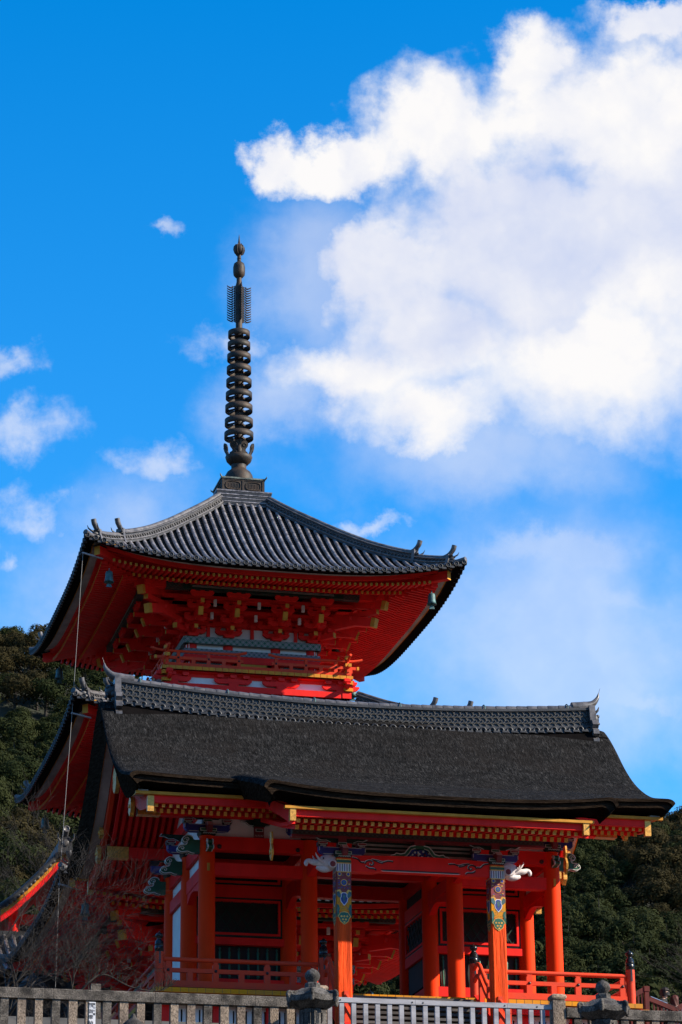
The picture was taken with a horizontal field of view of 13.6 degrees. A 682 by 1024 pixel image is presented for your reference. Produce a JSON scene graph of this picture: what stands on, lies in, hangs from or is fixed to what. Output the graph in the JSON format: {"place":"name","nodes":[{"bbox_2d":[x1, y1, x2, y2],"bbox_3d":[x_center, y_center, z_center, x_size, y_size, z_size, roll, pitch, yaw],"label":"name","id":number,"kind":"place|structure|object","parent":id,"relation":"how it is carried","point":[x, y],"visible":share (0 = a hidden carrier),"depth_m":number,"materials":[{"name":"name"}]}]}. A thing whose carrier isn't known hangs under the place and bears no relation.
{"place":"outdoors","nodes":[
{"label":"outdoors","id":0,"kind":"place"},
{"bbox_2d":[0,664,676,1023],"bbox_3d":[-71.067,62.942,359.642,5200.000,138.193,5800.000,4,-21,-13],"label":"ground","id":1,"kind":"structure","parent":0,"point":[5,707],"depth_m":401.54,"materials":[{"name":"soil"}]},
{"bbox_2d":[0,651,14,693],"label":"hillside tree","id":2,"kind":"object","parent":1,"relation":"on","point":[5,659],"visible":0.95,"depth_m":408.85,"materials":[{"name":"green plant"}]},
{"bbox_2d":[0,782,22,811],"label":"hillside tree","id":3,"kind":"object","parent":1,"relation":"on","point":[4,796],"visible":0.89,"depth_m":325.75,"materials":[{"name":"green plant"}]},
{"bbox_2d":[0,826,26,880],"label":"hillside tree","id":4,"kind":"object","parent":1,"relation":"on","point":[4,837],"visible":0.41,"depth_m":309.65,"materials":[{"name":"green plant"}]},
{"bbox_2d":[0,876,28,899],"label":"hillside tree","id":5,"kind":"object","parent":1,"relation":"on","point":[21,883],"visible":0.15,"depth_m":294.65,"materials":[{"name":"green plant"}]},
{"bbox_2d":[0,760,29,811],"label":"hillside tree","id":6,"kind":"object","parent":1,"relation":"on","point":[10,772],"visible":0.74,"depth_m":341.61,"materials":[{"name":"green plant"}]},
{"bbox_2d":[2,632,28,672],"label":"hillside tree","id":7,"kind":"object","parent":1,"relation":"on","point":[10,640],"visible":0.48,"depth_m":422.82,"materials":[{"name":"green plant"}]},
{"bbox_2d":[0,864,32,883],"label":"hillside tree","id":8,"kind":"object","parent":1,"relation":"on","point":[22,874],"visible":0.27,"depth_m":299.94,"materials":[{"name":"green plant"}]},
{"bbox_2d":[5,730,29,759],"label":"hillside tree","id":9,"kind":"object","parent":1,"relation":"on","point":[8,750],"visible":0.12,"depth_m":371.45,"materials":[{"name":"green plant"}]},
{"bbox_2d":[3,706,32,719],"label":"hillside tree","id":10,"kind":"object","parent":1,"relation":"on","point":[10,714],"visible":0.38,"depth_m":393.51,"materials":[{"name":"green plant"}]},
{"bbox_2d":[0,838,36,878],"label":"hillside tree","id":11,"kind":"object","parent":1,"relation":"on","point":[10,851],"visible":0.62,"depth_m":303.88,"materials":[{"name":"green plant"}]},
{"bbox_2d":[0,673,37,710],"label":"hillside tree","id":12,"kind":"object","parent":1,"relation":"on","point":[17,682],"visible":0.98,"depth_m":399.93,"materials":[{"name":"green plant"}]},
{"bbox_2d":[0,739,37,758],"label":"hillside tree","id":13,"kind":"object","parent":1,"relation":"on","point":[9,744],"visible":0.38,"depth_m":376.44,"materials":[{"name":"green plant"}]},
{"bbox_2d":[0,885,38,928],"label":"hillside tree","id":14,"kind":"object","parent":1,"relation":"on","point":[10,894],"visible":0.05,"depth_m":284.33,"materials":[{"name":"green plant"}]},
{"bbox_2d":[6,807,32,818],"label":"hillside tree","id":15,"kind":"object","parent":1,"relation":"on","point":[17,812],"visible":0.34,"depth_m":325.32,"materials":[{"name":"green plant"}]},
{"bbox_2d":[0,814,39,871],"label":"hillside tree","id":16,"kind":"object","parent":1,"relation":"on","point":[21,825],"visible":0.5,"depth_m":313.44,"materials":[{"name":"green plant"}]},
{"bbox_2d":[0,716,40,750],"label":"hillside tree","id":17,"kind":"object","parent":1,"relation":"on","point":[26,731],"visible":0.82,"depth_m":379.97,"materials":[{"name":"green plant"}]},
{"bbox_2d":[0,755,41,786],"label":"hillside tree","id":18,"kind":"object","parent":1,"relation":"on","point":[28,763],"visible":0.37,"depth_m":345.39,"materials":[{"name":"green plant"}]},
{"bbox_2d":[5,710,41,742],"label":"hillside tree","id":19,"kind":"object","parent":1,"relation":"on","point":[34,723],"visible":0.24,"depth_m":386.44,"materials":[{"name":"green plant"}]},
{"bbox_2d":[13,631,40,671],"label":"hillside tree","id":20,"kind":"object","parent":1,"relation":"on","point":[29,639],"visible":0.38,"depth_m":417.71,"materials":[{"name":"green plant"}]},
{"bbox_2d":[9,646,49,675],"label":"hillside tree","id":21,"kind":"object","parent":1,"relation":"on","point":[25,659],"visible":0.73,"depth_m":411.82,"materials":[{"name":"green plant"}]},
{"bbox_2d":[9,844,49,877],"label":"hillside tree","id":22,"kind":"object","parent":1,"relation":"on","point":[32,848],"visible":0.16,"depth_m":304.36,"materials":[{"name":"green plant"}]},
{"bbox_2d":[18,972,46,1016],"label":"bush","id":23,"kind":"object","parent":1,"relation":"on","point":[28,1003],"visible":0.27,"depth_m":66.70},
{"bbox_2d":[13,815,57,838],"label":"hillside tree","id":24,"kind":"object","parent":1,"relation":"on","point":[36,825],"visible":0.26,"depth_m":320.04,"materials":[{"name":"green plant"}]},
{"bbox_2d":[21,849,52,877],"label":"hillside tree","id":25,"kind":"object","parent":1,"relation":"on","point":[40,861],"visible":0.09,"depth_m":301.16,"materials":[{"name":"green plant"}]},
{"bbox_2d":[0,825,74,931],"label":"bell tower","id":26,"kind":"structure","parent":1,"relation":"on","point":[19,897],"depth_m":97.24,"materials":[{"name":"wood"}]},
{"bbox_2d":[23,670,53,710],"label":"hillside tree","id":27,"kind":"object","parent":1,"relation":"on","point":[31,675],"visible":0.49,"depth_m":404.78,"materials":[{"name":"green plant"}]},
{"bbox_2d":[17,830,60,867],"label":"hillside tree","id":28,"kind":"object","parent":1,"relation":"on","point":[35,839],"visible":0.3,"depth_m":310.95,"materials":[{"name":"green plant"}]},
{"bbox_2d":[27,740,52,761],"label":"hillside tree","id":29,"kind":"object","parent":1,"relation":"on","point":[38,749],"visible":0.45,"depth_m":377.28,"materials":[{"name":"green plant"}]},
{"bbox_2d":[23,677,65,716],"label":"hillside tree","id":30,"kind":"object","parent":1,"relation":"on","point":[45,690],"visible":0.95,"depth_m":399.68,"materials":[{"name":"green plant"}]},
{"bbox_2d":[35,729,56,746],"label":"hillside tree","id":31,"kind":"object","parent":1,"relation":"on","point":[46,736],"visible":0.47,"depth_m":381.09,"materials":[{"name":"green plant"}]},
{"bbox_2d":[33,719,60,739],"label":"hillside tree","id":32,"kind":"object","parent":1,"relation":"on","point":[45,725],"visible":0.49,"depth_m":386.31,"materials":[{"name":"green plant"}]},
{"bbox_2d":[35,811,73,845],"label":"hillside tree","id":33,"kind":"object","parent":1,"relation":"on","point":[52,818],"visible":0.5,"depth_m":326.06,"materials":[{"name":"green plant"}]},
{"bbox_2d":[39,662,71,673],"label":"hillside tree","id":34,"kind":"object","parent":1,"relation":"on","point":[55,665],"visible":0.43,"depth_m":413.62,"materials":[{"name":"green plant"}]},
{"bbox_2d":[48,694,69,714],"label":"hillside tree","id":35,"kind":"object","parent":1,"relation":"on","point":[64,703],"visible":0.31,"depth_m":395.05,"materials":[{"name":"green plant"}]},
{"bbox_2d":[0,931,121,1018],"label":"tiled hall","id":36,"kind":"structure","parent":1,"relation":"on","point":[79,1011],"depth_m":92.58,"materials":[{"name":"tile"}]},
{"bbox_2d":[46,667,81,699],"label":"hillside tree","id":37,"kind":"object","parent":1,"relation":"on","point":[68,680],"visible":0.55,"depth_m":406.32,"materials":[{"name":"green plant"}]},
{"bbox_2d":[0,769,134,988],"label":"bare tree","id":38,"kind":"object","parent":1,"relation":"on","point":[23,915],"visible":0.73,"depth_m":64.05,"materials":[{"name":"brown plant"}]},
{"bbox_2d":[0,803,174,1016],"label":"bare tree","id":39,"kind":"object","parent":1,"relation":"on","point":[13,1005],"visible":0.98,"depth_m":60.80,"materials":[{"name":"brown plant"}]},
{"bbox_2d":[85,670,112,688],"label":"hillside tree","id":40,"kind":"object","parent":1,"relation":"on","point":[95,678],"visible":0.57,"depth_m":412.40,"materials":[{"name":"green plant"}]},
{"bbox_2d":[26,897,177,1019],"bbox_3d":[-5.465,10.382,63.289,3.600,3.789,3.729,4,-21,-13],"label":"bare tree","id":41,"kind":"object","parent":1,"relation":"on","point":[89,981],"visible":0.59,"depth_m":63.04,"materials":[{"name":"brown plant"}]},
{"bbox_2d":[0,987,295,1023],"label":"stone fence","id":42,"kind":"object","parent":1,"relation":"on","point":[140,1000],"visible":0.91,"depth_m":57.06,"materials":[{"name":"stone"}]},
{"bbox_2d":[0,236,472,992],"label":"pagoda","id":43,"kind":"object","parent":1,"relation":"on","point":[242,580],"visible":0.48,"depth_m":87.23,"materials":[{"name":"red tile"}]},
{"bbox_2d":[286,968,338,1023],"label":"stone lantern","id":44,"kind":"object","parent":1,"relation":"on","point":[312,1001],"visible":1,"depth_m":56.82,"materials":[{"name":"black"}]},
{"bbox_2d":[0,671,661,1023],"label":"hillside wood","id":45,"kind":"object","parent":1,"relation":"on","point":[654,986],"visible":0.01,"depth_m":316.70,"materials":[{"name":"green plant"}]},
{"bbox_2d":[66,657,674,1023],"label":"temple gate","id":46,"kind":"structure","parent":1,"relation":"on","point":[455,832],"depth_m":69.52,"materials":[{"name":"red wood"}]},
{"bbox_2d":[197,896,281,938],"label":"lattice window","id":47,"kind":"structure","parent":46,"relation":"in","point":[234,917],"depth_m":69.97,"materials":[{"name":"black paint"}]},
{"bbox_2d":[215,877,281,886],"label":"lattice window","id":48,"kind":"structure","parent":46,"relation":"in","point":[218,880],"depth_m":70.26,"materials":[{"name":"green paint"}]},
{"bbox_2d":[405,911,421,958],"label":"lattice window","id":49,"kind":"structure","parent":46,"relation":"in","point":[413,929],"depth_m":72.31,"materials":[{"name":"green paint"}]},
{"bbox_2d":[437,882,518,897],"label":"lattice window","id":50,"kind":"structure","parent":46,"relation":"in","point":[473,892],"depth_m":71.62,"materials":[{"name":"green paint"}]},
{"bbox_2d":[438,907,520,948],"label":"lattice window","id":51,"kind":"structure","parent":46,"relation":"in","point":[474,919],"depth_m":71.31,"materials":[{"name":"black paint"}]},
{"bbox_2d":[352,981,389,994],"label":"hillside tree","id":52,"kind":"object","parent":1,"relation":"on","point":[364,989],"visible":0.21,"depth_m":255.57,"materials":[{"name":"green plant"}]},
{"bbox_2d":[382,977,399,994],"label":"hillside tree","id":53,"kind":"object","parent":1,"relation":"on","point":[394,988],"visible":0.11,"depth_m":261.70,"materials":[{"name":"green plant"}]},
{"bbox_2d":[327,997,551,1023],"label":"wooden railing","id":54,"kind":"object","parent":1,"relation":"on","point":[460,1005],"visible":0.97,"depth_m":58.66,"materials":[{"name":"white wood"}]},
{"bbox_2d":[535,965,573,994],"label":"hillside tree","id":55,"kind":"object","parent":1,"relation":"on","point":[541,978],"visible":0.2,"depth_m":297.61,"materials":[{"name":"green plant"}]},
{"bbox_2d":[536,911,572,967],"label":"hillside tree","id":56,"kind":"object","parent":1,"relation":"on","point":[541,937],"visible":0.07,"depth_m":325.29,"materials":[{"name":"green plant"}]},
{"bbox_2d":[547,994,566,1023],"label":"stone gatepost","id":57,"kind":"object","parent":1,"relation":"on","point":[557,1013],"visible":1,"depth_m":59.21,"materials":[{"name":"stone"}]},
{"bbox_2d":[535,947,586,970],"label":"hillside tree","id":58,"kind":"object","parent":1,"relation":"on","point":[570,959],"visible":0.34,"depth_m":315.10,"materials":[{"name":"green plant"}]},
{"bbox_2d":[540,936,584,968],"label":"hillside tree","id":59,"kind":"object","parent":1,"relation":"on","point":[567,941],"visible":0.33,"depth_m":319.00,"materials":[{"name":"green plant"}]},
{"bbox_2d":[562,909,578,967],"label":"hillside tree","id":60,"kind":"object","parent":1,"relation":"on","point":[568,932],"visible":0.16,"depth_m":327.53,"materials":[{"name":"green plant"}]},
{"bbox_2d":[561,907,595,939],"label":"hillside tree","id":61,"kind":"object","parent":1,"relation":"on","point":[579,921],"visible":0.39,"depth_m":331.98,"materials":[{"name":"green plant"}]},
{"bbox_2d":[564,964,597,989],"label":"hillside tree","id":62,"kind":"object","parent":1,"relation":"on","point":[577,969],"visible":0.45,"depth_m":311.67,"materials":[{"name":"green plant"}]},
{"bbox_2d":[569,848,596,876],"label":"hillside tree","id":63,"kind":"object","parent":1,"relation":"on","point":[581,860],"visible":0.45,"depth_m":404.17,"materials":[{"name":"green plant"}]},
{"bbox_2d":[574,874,593,896],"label":"hillside tree","id":64,"kind":"object","parent":1,"relation":"on","point":[584,887],"visible":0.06,"depth_m":389.75,"materials":[{"name":"green plant"}]},
{"bbox_2d":[576,843,597,857],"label":"hillside tree","id":65,"kind":"object","parent":1,"relation":"on","point":[590,852],"visible":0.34,"depth_m":412.65,"materials":[{"name":"green plant"}]},
{"bbox_2d":[573,867,602,890],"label":"hillside tree","id":66,"kind":"object","parent":1,"relation":"on","point":[583,872],"visible":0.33,"depth_m":398.90,"materials":[{"name":"green plant"}]},
{"bbox_2d":[571,901,613,940],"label":"hillside tree","id":67,"kind":"object","parent":1,"relation":"on","point":[583,911],"visible":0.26,"depth_m":337.14,"materials":[{"name":"green plant"}]},
{"bbox_2d":[568,891,618,914],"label":"hillside tree","id":68,"kind":"object","parent":1,"relation":"on","point":[590,896],"visible":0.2,"depth_m":348.63,"materials":[{"name":"green plant"}]},
{"bbox_2d":[569,939,620,978],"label":"hillside tree","id":69,"kind":"object","parent":1,"relation":"on","point":[589,952],"visible":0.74,"depth_m":317.45,"materials":[{"name":"green plant"}]},
{"bbox_2d":[579,872,610,892],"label":"hillside tree","id":70,"kind":"object","parent":1,"relation":"on","point":[597,880],"visible":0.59,"depth_m":392.50,"materials":[{"name":"green plant"}]},
{"bbox_2d":[580,885,614,943],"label":"hillside tree","id":71,"kind":"object","parent":1,"relation":"on","point":[600,922],"visible":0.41,"depth_m":332.71,"materials":[{"name":"green plant"}]},
{"bbox_2d":[585,956,615,994],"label":"hillside tree","id":72,"kind":"object","parent":1,"relation":"on","point":[602,969],"visible":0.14,"depth_m":305.34,"materials":[{"name":"green plant"}]},
{"bbox_2d":[586,851,618,878],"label":"hillside tree","id":73,"kind":"object","parent":1,"relation":"on","point":[600,859],"visible":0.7,"depth_m":404.56,"materials":[{"name":"green plant"}]},
{"bbox_2d":[577,980,629,1023],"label":"stone lantern","id":74,"kind":"object","parent":1,"relation":"on","point":[603,1007],"visible":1,"depth_m":58.23,"materials":[{"name":"black"}]},
{"bbox_2d":[592,839,616,870],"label":"hillside tree","id":75,"kind":"object","parent":1,"relation":"on","point":[603,846],"visible":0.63,"depth_m":417.04,"materials":[{"name":"green plant"}]},
{"bbox_2d":[606,862,624,908],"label":"hillside tree","id":76,"kind":"object","parent":1,"relation":"on","point":[613,881],"visible":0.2,"depth_m":391.02,"materials":[{"name":"green plant"}]},
{"bbox_2d":[600,886,635,913],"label":"hillside tree","id":77,"kind":"object","parent":1,"relation":"on","point":[617,898],"visible":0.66,"depth_m":379.10,"materials":[{"name":"green plant"}]},
{"bbox_2d":[595,915,648,953],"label":"hillside tree","id":78,"kind":"object","parent":1,"relation":"on","point":[621,929],"visible":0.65,"depth_m":327.01,"materials":[{"name":"green plant"}]},
{"bbox_2d":[608,839,635,861],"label":"hillside tree","id":79,"kind":"object","parent":1,"relation":"on","point":[624,843],"visible":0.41,"depth_m":412.54,"materials":[{"name":"green plant"}]},
{"bbox_2d":[611,844,635,880],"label":"hillside tree","id":80,"kind":"object","parent":1,"relation":"on","point":[621,854],"visible":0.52,"depth_m":408.05,"materials":[{"name":"green plant"}]},
{"bbox_2d":[566,1007,681,1023],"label":"stone fence","id":81,"kind":"object","parent":1,"relation":"on","point":[652,1017],"visible":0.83,"depth_m":59.57,"materials":[{"name":"stone"}]},
{"bbox_2d":[596,948,655,990],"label":"hillside tree","id":82,"kind":"object","parent":1,"relation":"on","point":[615,965],"visible":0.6,"depth_m":312.05,"materials":[{"name":"green plant"}]},
{"bbox_2d":[603,940,649,965],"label":"hillside tree","id":83,"kind":"object","parent":1,"relation":"on","point":[617,946],"visible":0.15,"depth_m":323.78,"materials":[{"name":"green plant"}]},
{"bbox_2d":[613,859,646,888],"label":"hillside tree","id":84,"kind":"object","parent":1,"relation":"on","point":[624,868],"visible":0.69,"depth_m":396.63,"materials":[{"name":"green plant"}]},
{"bbox_2d":[617,928,652,988],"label":"hillside tree","id":85,"kind":"object","parent":1,"relation":"on","point":[631,945],"visible":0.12,"depth_m":319.28,"materials":[{"name":"green plant"}]},
{"bbox_2d":[617,906,665,923],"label":"hillside tree","id":86,"kind":"object","parent":1,"relation":"on","point":[627,914],"visible":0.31,"depth_m":357.67,"materials":[{"name":"green plant"}]},
{"bbox_2d":[623,932,666,963],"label":"hillside tree","id":87,"kind":"object","parent":1,"relation":"on","point":[652,943],"visible":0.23,"depth_m":332.19,"materials":[{"name":"green plant"}]},
{"bbox_2d":[626,846,665,877],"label":"hillside tree","id":88,"kind":"object","parent":1,"relation":"on","point":[648,856],"visible":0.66,"depth_m":396.21,"materials":[{"name":"green plant"}]},
{"bbox_2d":[629,830,671,848],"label":"hillside tree","id":89,"kind":"object","parent":1,"relation":"on","point":[658,837],"visible":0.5,"depth_m":409.07,"materials":[{"name":"green plant"}]},
{"bbox_2d":[631,863,672,886],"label":"hillside tree","id":90,"kind":"object","parent":1,"relation":"on","point":[640,869],"visible":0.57,"depth_m":390.46,"materials":[{"name":"green plant"}]},
{"bbox_2d":[642,939,661,978],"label":"hillside tree","id":91,"kind":"object","parent":1,"relation":"on","point":[652,959],"visible":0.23,"depth_m":329.23,"materials":[{"name":"green plant"}]},
{"bbox_2d":[629,876,677,907],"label":"hillside tree","id":92,"kind":"object","parent":1,"relation":"on","point":[652,887],"visible":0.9,"depth_m":378.88,"materials":[{"name":"green plant"}]},
{"bbox_2d":[625,916,681,1010],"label":"bare tree","id":93,"kind":"object","parent":1,"relation":"on","point":[665,967],"visible":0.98,"depth_m":64.75,"materials":[{"name":"brown plant"}]},
{"bbox_2d":[633,915,675,949],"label":"hillside tree","id":94,"kind":"object","parent":1,"relation":"on","point":[652,923],"visible":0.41,"depth_m":349.47,"materials":[{"name":"green plant"}]},
{"bbox_2d":[631,986,681,1023],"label":"ramp railing","id":95,"kind":"object","parent":1,"relation":"on","point":[645,990],"visible":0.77,"depth_m":69.41,"materials":[{"name":"brown paint"}]},
{"bbox_2d":[636,867,678,902],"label":"hillside tree","id":96,"kind":"object","parent":1,"relation":"on","point":[662,874],"visible":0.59,"depth_m":385.91,"materials":[{"name":"green plant"}]},
{"bbox_2d":[645,953,670,984],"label":"hillside tree","id":97,"kind":"object","parent":1,"relation":"on","point":[662,972],"visible":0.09,"depth_m":312.94,"materials":[{"name":"green plant"}]},
{"bbox_2d":[636,974,681,1002],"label":"hillside tree","id":98,"kind":"object","parent":1,"relation":"on","point":[661,981],"visible":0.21,"depth_m":307.49,"materials":[{"name":"green plant"}]},
{"bbox_2d":[648,902,676,916],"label":"hillside tree","id":99,"kind":"object","parent":1,"relation":"on","point":[665,908],"visible":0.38,"depth_m":374.01,"materials":[{"name":"green plant"}]},
{"bbox_2d":[652,845,681,884],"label":"hillside tree","id":100,"kind":"object","parent":1,"relation":"on","point":[671,857],"visible":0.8,"depth_m":391.05,"materials":[{"name":"green plant"}]},
{"bbox_2d":[655,916,681,964],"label":"hillside tree","id":101,"kind":"object","parent":1,"relation":"on","point":[664,935],"visible":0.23,"depth_m":333.56,"materials":[{"name":"green plant"}]},
{"bbox_2d":[656,911,681,953],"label":"hillside tree","id":102,"kind":"object","parent":1,"relation":"on","point":[677,920],"visible":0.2,"depth_m":359.36,"materials":[{"name":"green plant"}]},
{"bbox_2d":[665,962,681,1000],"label":"hillside tree","id":103,"kind":"object","parent":1,"relation":"on","point":[677,974],"visible":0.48,"depth_m":317.19,"materials":[{"name":"green plant"}]},
{"bbox_2d":[667,883,681,913],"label":"hillside tree","id":104,"kind":"object","parent":1,"relation":"on","point":[676,891],"visible":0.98,"depth_m":377.11,"materials":[{"name":"green plant"}]},
{"bbox_2d":[0,0,681,816],"label":"sky","id":105,"kind":"structure","parent":0,"point":[458,223],"materials":[{"name":"blue"}]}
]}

